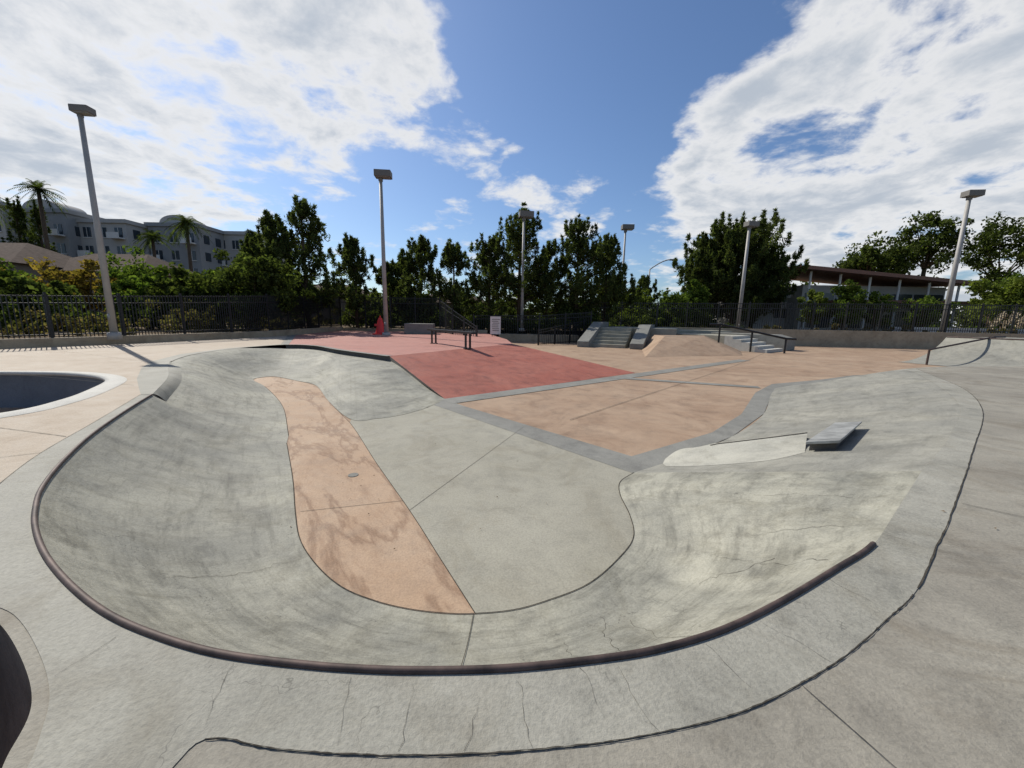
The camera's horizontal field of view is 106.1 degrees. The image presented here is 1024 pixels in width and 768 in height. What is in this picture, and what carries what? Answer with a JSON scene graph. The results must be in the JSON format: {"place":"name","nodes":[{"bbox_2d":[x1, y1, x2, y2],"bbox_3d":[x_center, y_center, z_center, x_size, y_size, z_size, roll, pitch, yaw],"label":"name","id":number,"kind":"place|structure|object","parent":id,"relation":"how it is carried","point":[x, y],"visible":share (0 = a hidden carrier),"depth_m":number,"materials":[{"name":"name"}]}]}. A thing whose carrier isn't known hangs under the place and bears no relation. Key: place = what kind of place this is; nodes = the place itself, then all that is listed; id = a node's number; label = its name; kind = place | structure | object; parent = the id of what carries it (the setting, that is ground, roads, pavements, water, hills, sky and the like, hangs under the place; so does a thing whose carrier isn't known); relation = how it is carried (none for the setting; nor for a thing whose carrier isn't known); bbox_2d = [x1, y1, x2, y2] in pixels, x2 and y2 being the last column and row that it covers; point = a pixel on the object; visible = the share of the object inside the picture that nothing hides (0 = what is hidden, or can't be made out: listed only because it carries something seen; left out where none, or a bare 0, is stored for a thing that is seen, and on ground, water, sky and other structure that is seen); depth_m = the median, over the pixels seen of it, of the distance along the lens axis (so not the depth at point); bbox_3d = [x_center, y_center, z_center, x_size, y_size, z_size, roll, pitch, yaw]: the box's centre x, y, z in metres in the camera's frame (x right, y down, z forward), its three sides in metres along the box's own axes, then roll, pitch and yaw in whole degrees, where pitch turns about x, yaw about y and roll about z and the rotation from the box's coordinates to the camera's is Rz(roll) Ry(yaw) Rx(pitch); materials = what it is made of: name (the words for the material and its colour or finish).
{"place":"outdoors","nodes":[
{"label":"outdoors","id":0,"kind":"place"},
{"bbox_2d":[0,335,287,481],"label":"tan deck pavement","id":1,"kind":"structure","parent":0,"point":[67,420],"depth_m":10.77,"materials":[{"name":"concrete"}]},
{"bbox_2d":[0,274,83,322],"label":"broadleaf tree","id":2,"kind":"object","parent":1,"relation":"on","point":[15,285],"visible":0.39,"depth_m":25.66,"materials":[{"name":"green plant"}]},
{"bbox_2d":[138,262,222,329],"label":"broadleaf tree","id":3,"kind":"object","parent":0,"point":[179,275],"visible":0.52,"depth_m":28.91,"materials":[{"name":"green plant"}]},
{"bbox_2d":[137,344,281,394],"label":"rim pavement","id":4,"kind":"structure","parent":0,"point":[152,377],"depth_m":10.49,"materials":[{"name":"concrete"}]},
{"bbox_2d":[0,320,577,338],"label":"planted ground","id":5,"kind":"structure","parent":0,"point":[140,330],"depth_m":26.38,"materials":[{"name":"plant"}]},
{"bbox_2d":[0,201,18,242],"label":"pine tree","id":6,"kind":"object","parent":5,"relation":"on","point":[4,232],"depth_m":69.66,"materials":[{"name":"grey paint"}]},
{"bbox_2d":[0,195,37,242],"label":"pine tree","id":7,"kind":"object","parent":5,"relation":"on","point":[19,223],"visible":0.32,"depth_m":66.26,"materials":[{"name":"green plant"}]},
{"bbox_2d":[0,263,55,284],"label":"walls","id":8,"kind":"structure","parent":5,"relation":"on","point":[27,268],"depth_m":45.89,"materials":[{"name":"paint"}]},
{"bbox_2d":[0,243,72,267],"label":"hip roof","id":9,"kind":"structure","parent":8,"relation":"on","point":[15,252],"depth_m":48.32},
{"bbox_2d":[7,178,68,249],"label":"palm tree","id":10,"kind":"object","parent":5,"relation":"on","point":[39,189],"visible":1,"depth_m":59.24,"materials":[{"name":"green plant"}]},
{"bbox_2d":[22,199,59,252],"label":"pine tree","id":11,"kind":"object","parent":5,"relation":"on","point":[34,212],"visible":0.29,"depth_m":64.19,"materials":[{"name":"green plant"}]},
{"bbox_2d":[19,208,104,256],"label":"wall block","id":12,"kind":"structure","parent":5,"relation":"on","point":[71,240],"depth_m":71.74,"materials":[{"name":"grey paint"}]},
{"bbox_2d":[68,103,122,339],"bbox_3d":[-19.650,-7.424,18.381,0.797,10.530,0.558,1,10,0],"label":"street lamp","id":13,"kind":"object","parent":5,"relation":"on","point":[81,111],"visible":1,"depth_m":18.26,"materials":[{"name":"metal"}]},
{"bbox_2d":[75,218,150,254],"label":"wall block","id":14,"kind":"structure","parent":5,"relation":"on","point":[128,227],"depth_m":73.69,"materials":[{"name":"grey paint"}]},
{"bbox_2d":[83,227,141,253],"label":"windows","id":15,"kind":"structure","parent":14,"relation":"attached to","point":[119,230],"depth_m":73.77,"materials":[{"name":"black glass"}]},
{"bbox_2d":[0,284,242,331],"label":"shrub hedge","id":16,"kind":"object","parent":5,"relation":"on","point":[43,289],"visible":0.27,"depth_m":25.40,"materials":[{"name":"green plant"}]},
{"bbox_2d":[60,271,201,321],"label":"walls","id":17,"kind":"structure","parent":5,"relation":"on","point":[98,277],"depth_m":49.76,"materials":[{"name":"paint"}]},
{"bbox_2d":[53,254,192,277],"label":"hip roof","id":18,"kind":"structure","parent":17,"relation":"on","point":[73,263],"depth_m":52.08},
{"bbox_2d":[131,229,174,257],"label":"palm tree","id":19,"kind":"object","parent":5,"relation":"on","point":[151,236],"visible":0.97,"depth_m":68.67,"materials":[{"name":"green plant"}]},
{"bbox_2d":[0,298,336,337],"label":"shrub hedge","id":20,"kind":"object","parent":5,"relation":"on","point":[276,321],"visible":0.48,"depth_m":23.11,"materials":[{"name":"green plant"}]},
{"bbox_2d":[144,222,226,274],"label":"wall block","id":21,"kind":"structure","parent":5,"relation":"on","point":[200,248],"depth_m":78.01,"materials":[{"name":"grey paint"}]},
{"bbox_2d":[155,233,221,271],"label":"windows","id":22,"kind":"structure","parent":21,"relation":"attached to","point":[207,242],"depth_m":77.96,"materials":[{"name":"black glass"}]},
{"bbox_2d":[164,214,213,271],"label":"palm tree","id":23,"kind":"object","parent":5,"relation":"on","point":[185,224],"visible":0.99,"depth_m":66.19,"materials":[{"name":"green plant"}]},
{"bbox_2d":[223,231,292,267],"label":"wall block","id":24,"kind":"structure","parent":5,"relation":"on","point":[229,236],"depth_m":84.08,"materials":[{"name":"grey paint"}]},
{"bbox_2d":[325,232,396,327],"bbox_3d":[-16.964,-11.387,43.204,6.810,10.666,7.295,8,12,35],"label":"pine tree","id":25,"kind":"object","parent":5,"relation":"on","point":[349,252],"visible":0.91,"depth_m":41.78,"materials":[{"name":"green plant"}]},
{"bbox_2d":[371,258,411,326],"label":"pine tree","id":26,"kind":"object","parent":5,"relation":"on","point":[390,266],"visible":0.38,"depth_m":47.04,"materials":[{"name":"green plant"}]},
{"bbox_2d":[382,234,458,322],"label":"pine tree","id":27,"kind":"object","parent":5,"relation":"on","point":[423,256],"visible":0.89,"depth_m":45.74,"materials":[{"name":"green plant"}]},
{"bbox_2d":[422,238,483,323],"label":"pine tree","id":28,"kind":"object","parent":5,"relation":"on","point":[451,254],"visible":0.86,"depth_m":46.74,"materials":[{"name":"green plant"}]},
{"bbox_2d":[339,301,599,333],"bbox_3d":[-5.165,-7.952,46.545,31.380,3.890,4.272,0,10,-6],"label":"shrub hedge","id":29,"kind":"object","parent":5,"relation":"on","point":[459,324],"visible":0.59,"depth_m":46.26,"materials":[{"name":"green plant"}]},
{"bbox_2d":[455,231,516,330],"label":"pine tree","id":30,"kind":"object","parent":5,"relation":"on","point":[487,288],"visible":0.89,"depth_m":46.39,"materials":[{"name":"green plant"}]},
{"bbox_2d":[344,282,690,333],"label":"distant trees","id":31,"kind":"object","parent":5,"relation":"on","point":[484,310],"visible":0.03,"depth_m":62.24,"materials":[{"name":"green plant"}]},
{"bbox_2d":[478,201,559,331],"bbox_3d":[1.181,-14.559,48.339,9.063,15.818,11.262,-7,13,-41],"label":"pine tree","id":32,"kind":"object","parent":5,"relation":"on","point":[513,230],"visible":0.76,"depth_m":46.52,"materials":[{"name":"green plant"}]},
{"bbox_2d":[519,210,533,330],"bbox_3d":[1.499,-12.726,44.125,1.584,13.230,1.008,0,10,-8],"label":"street lamp","id":33,"kind":"object","parent":5,"relation":"on","point":[524,215],"visible":0.91,"depth_m":43.50,"materials":[{"name":"metal"}]},
{"bbox_2d":[513,238,574,319],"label":"pine tree","id":34,"kind":"object","parent":5,"relation":"on","point":[549,251],"visible":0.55,"depth_m":47.67,"materials":[{"name":"green plant"}]},
{"bbox_2d":[538,214,618,332],"bbox_3d":[8.127,-13.302,46.927,10.113,14.053,11.390,1,10,0],"label":"pine tree","id":35,"kind":"object","parent":5,"relation":"on","point":[579,246],"visible":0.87,"depth_m":45.90,"materials":[{"name":"green plant"}]},
{"bbox_2d":[582,233,650,322],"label":"pine tree","id":36,"kind":"object","parent":5,"relation":"on","point":[612,251],"visible":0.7,"depth_m":46.79,"materials":[{"name":"green plant"}]},
{"bbox_2d":[618,287,653,324],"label":"broadleaf tree","id":37,"kind":"object","parent":5,"relation":"on","point":[635,309],"visible":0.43,"depth_m":53.67,"materials":[{"name":"green plant"}]},
{"bbox_2d":[592,309,743,327],"bbox_3d":[20.504,-8.339,51.832,22.372,3.884,5.406,0,10,-4],"label":"shrub hedge","id":38,"kind":"object","parent":5,"relation":"on","point":[636,323],"visible":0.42,"depth_m":51.28,"materials":[{"name":"green plant"}]},
{"bbox_2d":[651,288,692,326],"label":"broadleaf tree","id":39,"kind":"object","parent":5,"relation":"on","point":[674,298],"visible":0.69,"depth_m":50.91,"materials":[{"name":"green plant"}]},
{"bbox_2d":[682,279,712,325],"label":"broadleaf tree","id":40,"kind":"object","parent":5,"relation":"on","point":[700,294],"visible":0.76,"depth_m":51.80,"materials":[{"name":"green plant"}]},
{"bbox_2d":[672,230,742,327],"bbox_3d":[30.666,-16.128,61.416,11.553,15.538,10.664,6,11,29],"label":"pine tree","id":41,"kind":"object","parent":5,"relation":"on","point":[721,251],"visible":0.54,"depth_m":58.55,"materials":[{"name":"green plant"}]},
{"bbox_2d":[672,207,810,324],"bbox_3d":[35.026,-17.103,60.193,17.788,18.021,17.280,7,11,32],"label":"pine tree","id":42,"kind":"object","parent":5,"relation":"on","point":[761,234],"visible":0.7,"depth_m":56.49,"materials":[{"name":"green plant"}]},
{"bbox_2d":[736,221,759,326],"bbox_3d":[28.763,-12.911,47.470,1.452,13.411,0.933,-1,10,-11],"label":"street lamp","id":43,"kind":"object","parent":5,"relation":"on","point":[749,225],"visible":0.84,"depth_m":46.99,"materials":[{"name":"metal"}]},
{"bbox_2d":[715,299,787,328],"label":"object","id":44,"kind":"structure","parent":5,"relation":"on","point":[723,321],"depth_m":63.09,"materials":[{"name":"green plant"}]},
{"bbox_2d":[739,240,791,328],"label":"pine tree","id":45,"kind":"object","parent":5,"relation":"on","point":[771,256],"visible":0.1,"depth_m":59.49,"materials":[{"name":"green plant"}]},
{"bbox_2d":[585,300,1023,333],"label":"iron fence","id":46,"kind":"object","parent":5,"relation":"on","point":[917,304],"visible":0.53,"depth_m":43.93,"materials":[{"name":"metal"}]},
{"bbox_2d":[796,289,829,327],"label":"broadleaf tree","id":47,"kind":"object","parent":5,"relation":"on","point":[819,298],"visible":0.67,"depth_m":49.56,"materials":[{"name":"green plant"}]},
{"bbox_2d":[824,279,868,329],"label":"broadleaf tree","id":48,"kind":"object","parent":5,"relation":"on","point":[848,292],"visible":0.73,"depth_m":48.03,"materials":[{"name":"green plant"}]},
{"bbox_2d":[779,285,945,330],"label":"walls","id":49,"kind":"structure","parent":5,"relation":"on","point":[801,291],"depth_m":59.33,"materials":[{"name":"grey paint"}]},
{"bbox_2d":[801,293,943,328],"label":"glazing","id":50,"kind":"structure","parent":49,"relation":"attached to","point":[829,296],"depth_m":59.73,"materials":[{"name":"black glass"}]},
{"bbox_2d":[781,265,975,286],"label":"tilted roof","id":51,"kind":"structure","parent":49,"relation":"on","point":[826,275],"depth_m":57.61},
{"bbox_2d":[832,230,918,274],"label":"eucalyptus tree","id":52,"kind":"object","parent":5,"relation":"on","point":[868,258],"visible":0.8,"depth_m":76.52,"materials":[{"name":"green plant"}]},
{"bbox_2d":[861,291,898,330],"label":"broadleaf tree","id":53,"kind":"object","parent":5,"relation":"on","point":[874,299],"visible":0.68,"depth_m":48.12,"materials":[{"name":"green plant"}]},
{"bbox_2d":[743,323,1017,333],"bbox_3d":[55.117,-6.291,46.214,51.110,2.218,3.383,2,10,7],"label":"shrub hedge","id":54,"kind":"object","parent":5,"relation":"on","point":[776,327],"visible":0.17,"depth_m":47.08,"materials":[{"name":"green plant"}]},
{"bbox_2d":[889,210,982,275],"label":"eucalyptus tree","id":55,"kind":"object","parent":5,"relation":"on","point":[947,237],"visible":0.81,"depth_m":78.22,"materials":[{"name":"green plant"}]},
{"bbox_2d":[939,189,985,331],"bbox_3d":[51.200,-13.443,44.195,1.584,16.330,1.034,2,10,6],"label":"street lamp","id":56,"kind":"object","parent":5,"relation":"on","point":[969,195],"visible":0.81,"depth_m":43.69,"materials":[{"name":"metal"}]},
{"bbox_2d":[941,211,1023,327],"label":"eucalyptus tree","id":57,"kind":"object","parent":5,"relation":"on","point":[989,236],"visible":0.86,"depth_m":77.73,"materials":[{"name":"green plant"}]},
{"bbox_2d":[962,275,1023,328],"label":"broadleaf tree","id":58,"kind":"object","parent":5,"relation":"on","point":[1012,292],"visible":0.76,"depth_m":47.91,"materials":[{"name":"green plant"}]},
{"bbox_2d":[254,377,473,613],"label":"concrete floor strip","id":59,"kind":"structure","parent":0,"point":[351,546],"depth_m":4.92,"materials":[{"name":"concrete"}]},
{"bbox_2d":[286,443,633,613],"bbox_3d":[-1.557,1.637,5.349,6.716,0.001,3.678,3,10,10],"label":"floor joint","id":60,"kind":"object","parent":59,"relation":"on","point":[445,612],"visible":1,"depth_m":3.76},
{"bbox_2d":[289,331,511,355],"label":"red platform pavement","id":61,"kind":"structure","parent":0,"point":[396,343],"depth_m":25.64,"materials":[{"name":"pink concrete"}]},
{"bbox_2d":[374,169,391,335],"bbox_3d":[-10.698,-10.822,32.701,1.320,13.492,0.840,0,10,-6],"label":"street lamp","id":62,"kind":"object","parent":61,"relation":"on","point":[380,175],"visible":0.97,"depth_m":32.40,"materials":[{"name":"metal"}]},
{"bbox_2d":[404,323,434,333],"bbox_3d":[-9.106,-5.486,38.147,2.700,1.000,2.200,0,10,-6],"label":"concrete ledge","id":63,"kind":"object","parent":61,"relation":"on","point":[415,328],"visible":0.84,"depth_m":37.08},
{"bbox_2d":[439,298,477,336],"bbox_3d":[-5.818,-6.565,38.382,0.642,4.420,10.497,-4,11,-28],"label":"stair railing","id":64,"kind":"object","parent":61,"relation":"on","point":[447,311],"visible":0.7,"depth_m":38.87,"materials":[{"name":"metal"}]},
{"bbox_2d":[0,342,948,512],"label":"plaza pavement","id":65,"kind":"structure","parent":0,"point":[656,417],"depth_m":13.79,"materials":[{"name":"beige concrete"}]},
{"bbox_2d":[0,625,31,767],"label":"skate bowl","id":66,"kind":"object","parent":65,"relation":"on","point":[15,697],"visible":0.61,"depth_m":2.01,"materials":[{"name":"grey concrete"}]},
{"bbox_2d":[0,371,126,417],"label":"round pool bowl","id":67,"kind":"object","parent":65,"relation":"on","point":[36,391],"visible":0.37,"depth_m":10.23,"materials":[{"name":"paint"}]},
{"bbox_2d":[38,348,920,665],"bbox_3d":[-5.936,0.091,11.344,7.572,0.897,24.293,-7,12,-39],"label":"skate bowl","id":68,"kind":"object","parent":65,"relation":"on","point":[174,514],"visible":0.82,"depth_m":3.84,"materials":[{"name":"concrete"}]},
{"bbox_2d":[286,345,388,360],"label":"platform curb","id":69,"kind":"structure","parent":68,"relation":"on","point":[373,356],"depth_m":18.69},
{"bbox_2d":[31,394,876,674],"bbox_3d":[-2.909,0.925,4.047,11.202,0.037,2.959,6,11,26],"label":"steel coping","id":70,"kind":"object","parent":68,"relation":"on","point":[78,592],"visible":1,"depth_m":1.94,"materials":[{"name":"metal"}]},
{"bbox_2d":[499,333,578,342],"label":"planter kerb","id":71,"kind":"structure","parent":65,"relation":"on","point":[509,337],"depth_m":43.09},
{"bbox_2d":[473,311,591,335],"bbox_3d":[2.378,-6.982,44.057,13.631,3.020,0.400,1,10,-2],"label":"iron fence","id":72,"kind":"object","parent":71,"relation":"on","point":[552,318],"visible":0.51,"depth_m":44.01,"materials":[{"name":"metal"}]},
{"bbox_2d":[537,319,584,344],"bbox_3d":[5.347,-5.535,40.632,0.104,2.620,8.243,10,13,42],"label":"iron fence","id":73,"kind":"object","parent":65,"relation":"on","point":[557,329],"visible":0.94,"depth_m":40.62,"materials":[{"name":"metal"}]},
{"bbox_2d":[577,322,678,349],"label":"hubba staircase","id":74,"kind":"structure","parent":65,"relation":"on","point":[599,334],"depth_m":37.88,"materials":[{"name":"concrete"}]},
{"bbox_2d":[642,335,741,356],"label":"tan pyramid bank","id":75,"kind":"structure","parent":65,"relation":"on","point":[672,345],"depth_m":31.17,"materials":[{"name":"concrete"}]},
{"bbox_2d":[676,332,795,352],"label":"staircase","id":76,"kind":"structure","parent":65,"relation":"on","point":[761,343],"depth_m":36.17,"materials":[{"name":"concrete"}]},
{"bbox_2d":[710,323,796,352],"bbox_3d":[21.023,-4.048,33.859,6.727,2.440,0.190,5,10,20],"label":"stair handrail","id":77,"kind":"object","parent":65,"relation":"on","point":[757,332],"visible":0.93,"depth_m":33.78,"materials":[{"name":"metal"}]},
{"bbox_2d":[661,327,1023,348],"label":"tan retaining wall","id":78,"kind":"structure","parent":65,"relation":"on","point":[880,339],"depth_m":43.59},
{"bbox_2d":[903,336,1023,366],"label":"quarter pipe","id":79,"kind":"object","parent":65,"relation":"on","point":[1007,351],"visible":0.85,"depth_m":25.71,"materials":[{"name":"concrete"}]},
{"bbox_2d":[0,369,982,767],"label":"bowl border pavement","id":80,"kind":"structure","parent":0,"point":[120,697],"depth_m":1.76,"materials":[{"name":"concrete"}]},
{"bbox_2d":[205,594,913,755],"bbox_3d":[0.689,1.378,1.767,3.800,0.001,0.384,-1,10,-13],"label":"border joint","id":81,"kind":"object","parent":80,"relation":"on","point":[814,675],"visible":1,"depth_m":1.51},
{"bbox_2d":[917,369,983,587],"bbox_3d":[9.479,0.409,8.362,18.246,0.001,0.975,-8,13,-43],"label":"border joint","id":82,"kind":"object","parent":80,"relation":"on","point":[927,568],"visible":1,"depth_m":3.38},
{"bbox_2d":[350,403,633,613],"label":"bowl floor pavement","id":83,"kind":"structure","parent":0,"point":[550,521],"depth_m":5.38,"materials":[{"name":"concrete"}]},
{"bbox_2d":[389,344,633,398],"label":"red pyramid bank","id":84,"kind":"structure","parent":0,"point":[463,372],"depth_m":16.73,"materials":[{"name":"concrete"}]},
{"bbox_2d":[0,330,1023,767],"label":"concrete deck","id":85,"kind":"structure","parent":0,"point":[930,674],"depth_m":1.74,"materials":[{"name":"concrete"}]},
{"bbox_2d":[0,257,36,288],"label":"broadleaf tree","id":86,"kind":"object","parent":85,"relation":"on","point":[4,274],"visible":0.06,"depth_m":32.64,"materials":[{"name":"green plant"}]},
{"bbox_2d":[19,256,124,314],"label":"broadleaf tree","id":87,"kind":"object","parent":85,"relation":"on","point":[82,285],"visible":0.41,"depth_m":31.55,"materials":[{"name":"green plant"}]},
{"bbox_2d":[95,243,167,307],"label":"broadleaf tree","id":88,"kind":"object","parent":85,"relation":"on","point":[130,270],"visible":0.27,"depth_m":39.75,"materials":[{"name":"green plant"}]},
{"bbox_2d":[100,264,176,328],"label":"broadleaf tree","id":89,"kind":"object","parent":85,"relation":"on","point":[135,284],"visible":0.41,"depth_m":30.25,"materials":[{"name":"green plant"}]},
{"bbox_2d":[0,327,342,348],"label":"tan retaining wall","id":90,"kind":"structure","parent":85,"relation":"on","point":[48,342],"depth_m":20.94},
{"bbox_2d":[0,292,440,338],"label":"iron fence","id":91,"kind":"object","parent":90,"relation":"on","point":[270,308],"visible":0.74,"depth_m":24.18,"materials":[{"name":"metal"}]},
{"bbox_2d":[196,269,246,328],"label":"broadleaf tree","id":92,"kind":"object","parent":85,"relation":"on","point":[213,272],"visible":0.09,"depth_m":30.99,"materials":[{"name":"green plant"}]},
{"bbox_2d":[183,248,315,330],"bbox_3d":[-20.788,-7.330,31.042,7.677,6.624,8.204,9,12,38],"label":"broadleaf tree","id":93,"kind":"object","parent":85,"relation":"on","point":[247,273],"visible":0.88,"depth_m":29.59,"materials":[{"name":"green plant"}]},
{"bbox_2d":[230,208,315,320],"bbox_3d":[-24.140,-11.691,40.018,7.456,12.086,7.003,4,10,19],"label":"pine tree","id":94,"kind":"object","parent":85,"relation":"on","point":[267,222],"visible":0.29,"depth_m":38.20,"materials":[{"name":"green plant"}]},
{"bbox_2d":[265,193,345,324],"bbox_3d":[-20.577,-12.070,38.828,8.550,13.355,8.360,1,10,0],"label":"pine tree","id":95,"kind":"object","parent":85,"relation":"on","point":[302,210],"visible":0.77,"depth_m":37.57,"materials":[{"name":"green plant"}]},
{"bbox_2d":[0,0,1023,326],"label":"sky","id":96,"kind":"structure","parent":0,"point":[851,119],"materials":[{"name":"blue"}]},
{"bbox_2d":[211,327,959,351],"bbox_3d":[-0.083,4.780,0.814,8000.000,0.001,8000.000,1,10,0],"label":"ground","id":97,"kind":"structure","parent":0,"point":[528,333],"depth_m":133.39,"materials":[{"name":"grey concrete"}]},
{"bbox_2d":[370,275,1016,333],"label":"distant trees","id":98,"kind":"object","parent":97,"relation":"on","point":[975,293],"visible":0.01,"depth_m":108.17,"materials":[{"name":"green plant"}]},
{"bbox_2d":[443,359,749,402],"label":"grey border pavement","id":99,"kind":"structure","parent":0,"point":[507,392],"depth_m":15.21,"materials":[{"name":"concrete"}]},
{"bbox_2d":[434,375,858,472],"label":"grey border pavement","id":100,"kind":"structure","parent":0,"point":[755,408],"depth_m":8.60,"materials":[{"name":"concrete"}]},
{"bbox_2d":[634,368,959,472],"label":"concrete bank","id":101,"kind":"structure","parent":0,"point":[909,419],"depth_m":8.16,"materials":[{"name":"concrete"}]},
{"bbox_2d":[663,421,861,465],"bbox_3d":[4.640,1.088,6.895,3.917,0.796,1.890,1,10,0],"label":"pool block ledge","id":102,"kind":"object","parent":101,"relation":"on","point":[835,435],"visible":0.98,"depth_m":6.72,"materials":[{"name":"concrete"}]},
{"label":"lawn ground","id":103,"kind":"structure","parent":0,"visible":0},
{"bbox_2d":[802,271,960,330],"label":"columns","id":104,"kind":"structure","parent":103,"relation":"on","point":[898,289],"depth_m":56.69,"materials":[{"name":"white paint"}]},
{"bbox_2d":[902,295,961,326],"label":"broadleaf tree","id":105,"kind":"object","parent":103,"relation":"on","point":[927,300],"visible":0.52,"depth_m":50.34,"materials":[{"name":"green plant"}]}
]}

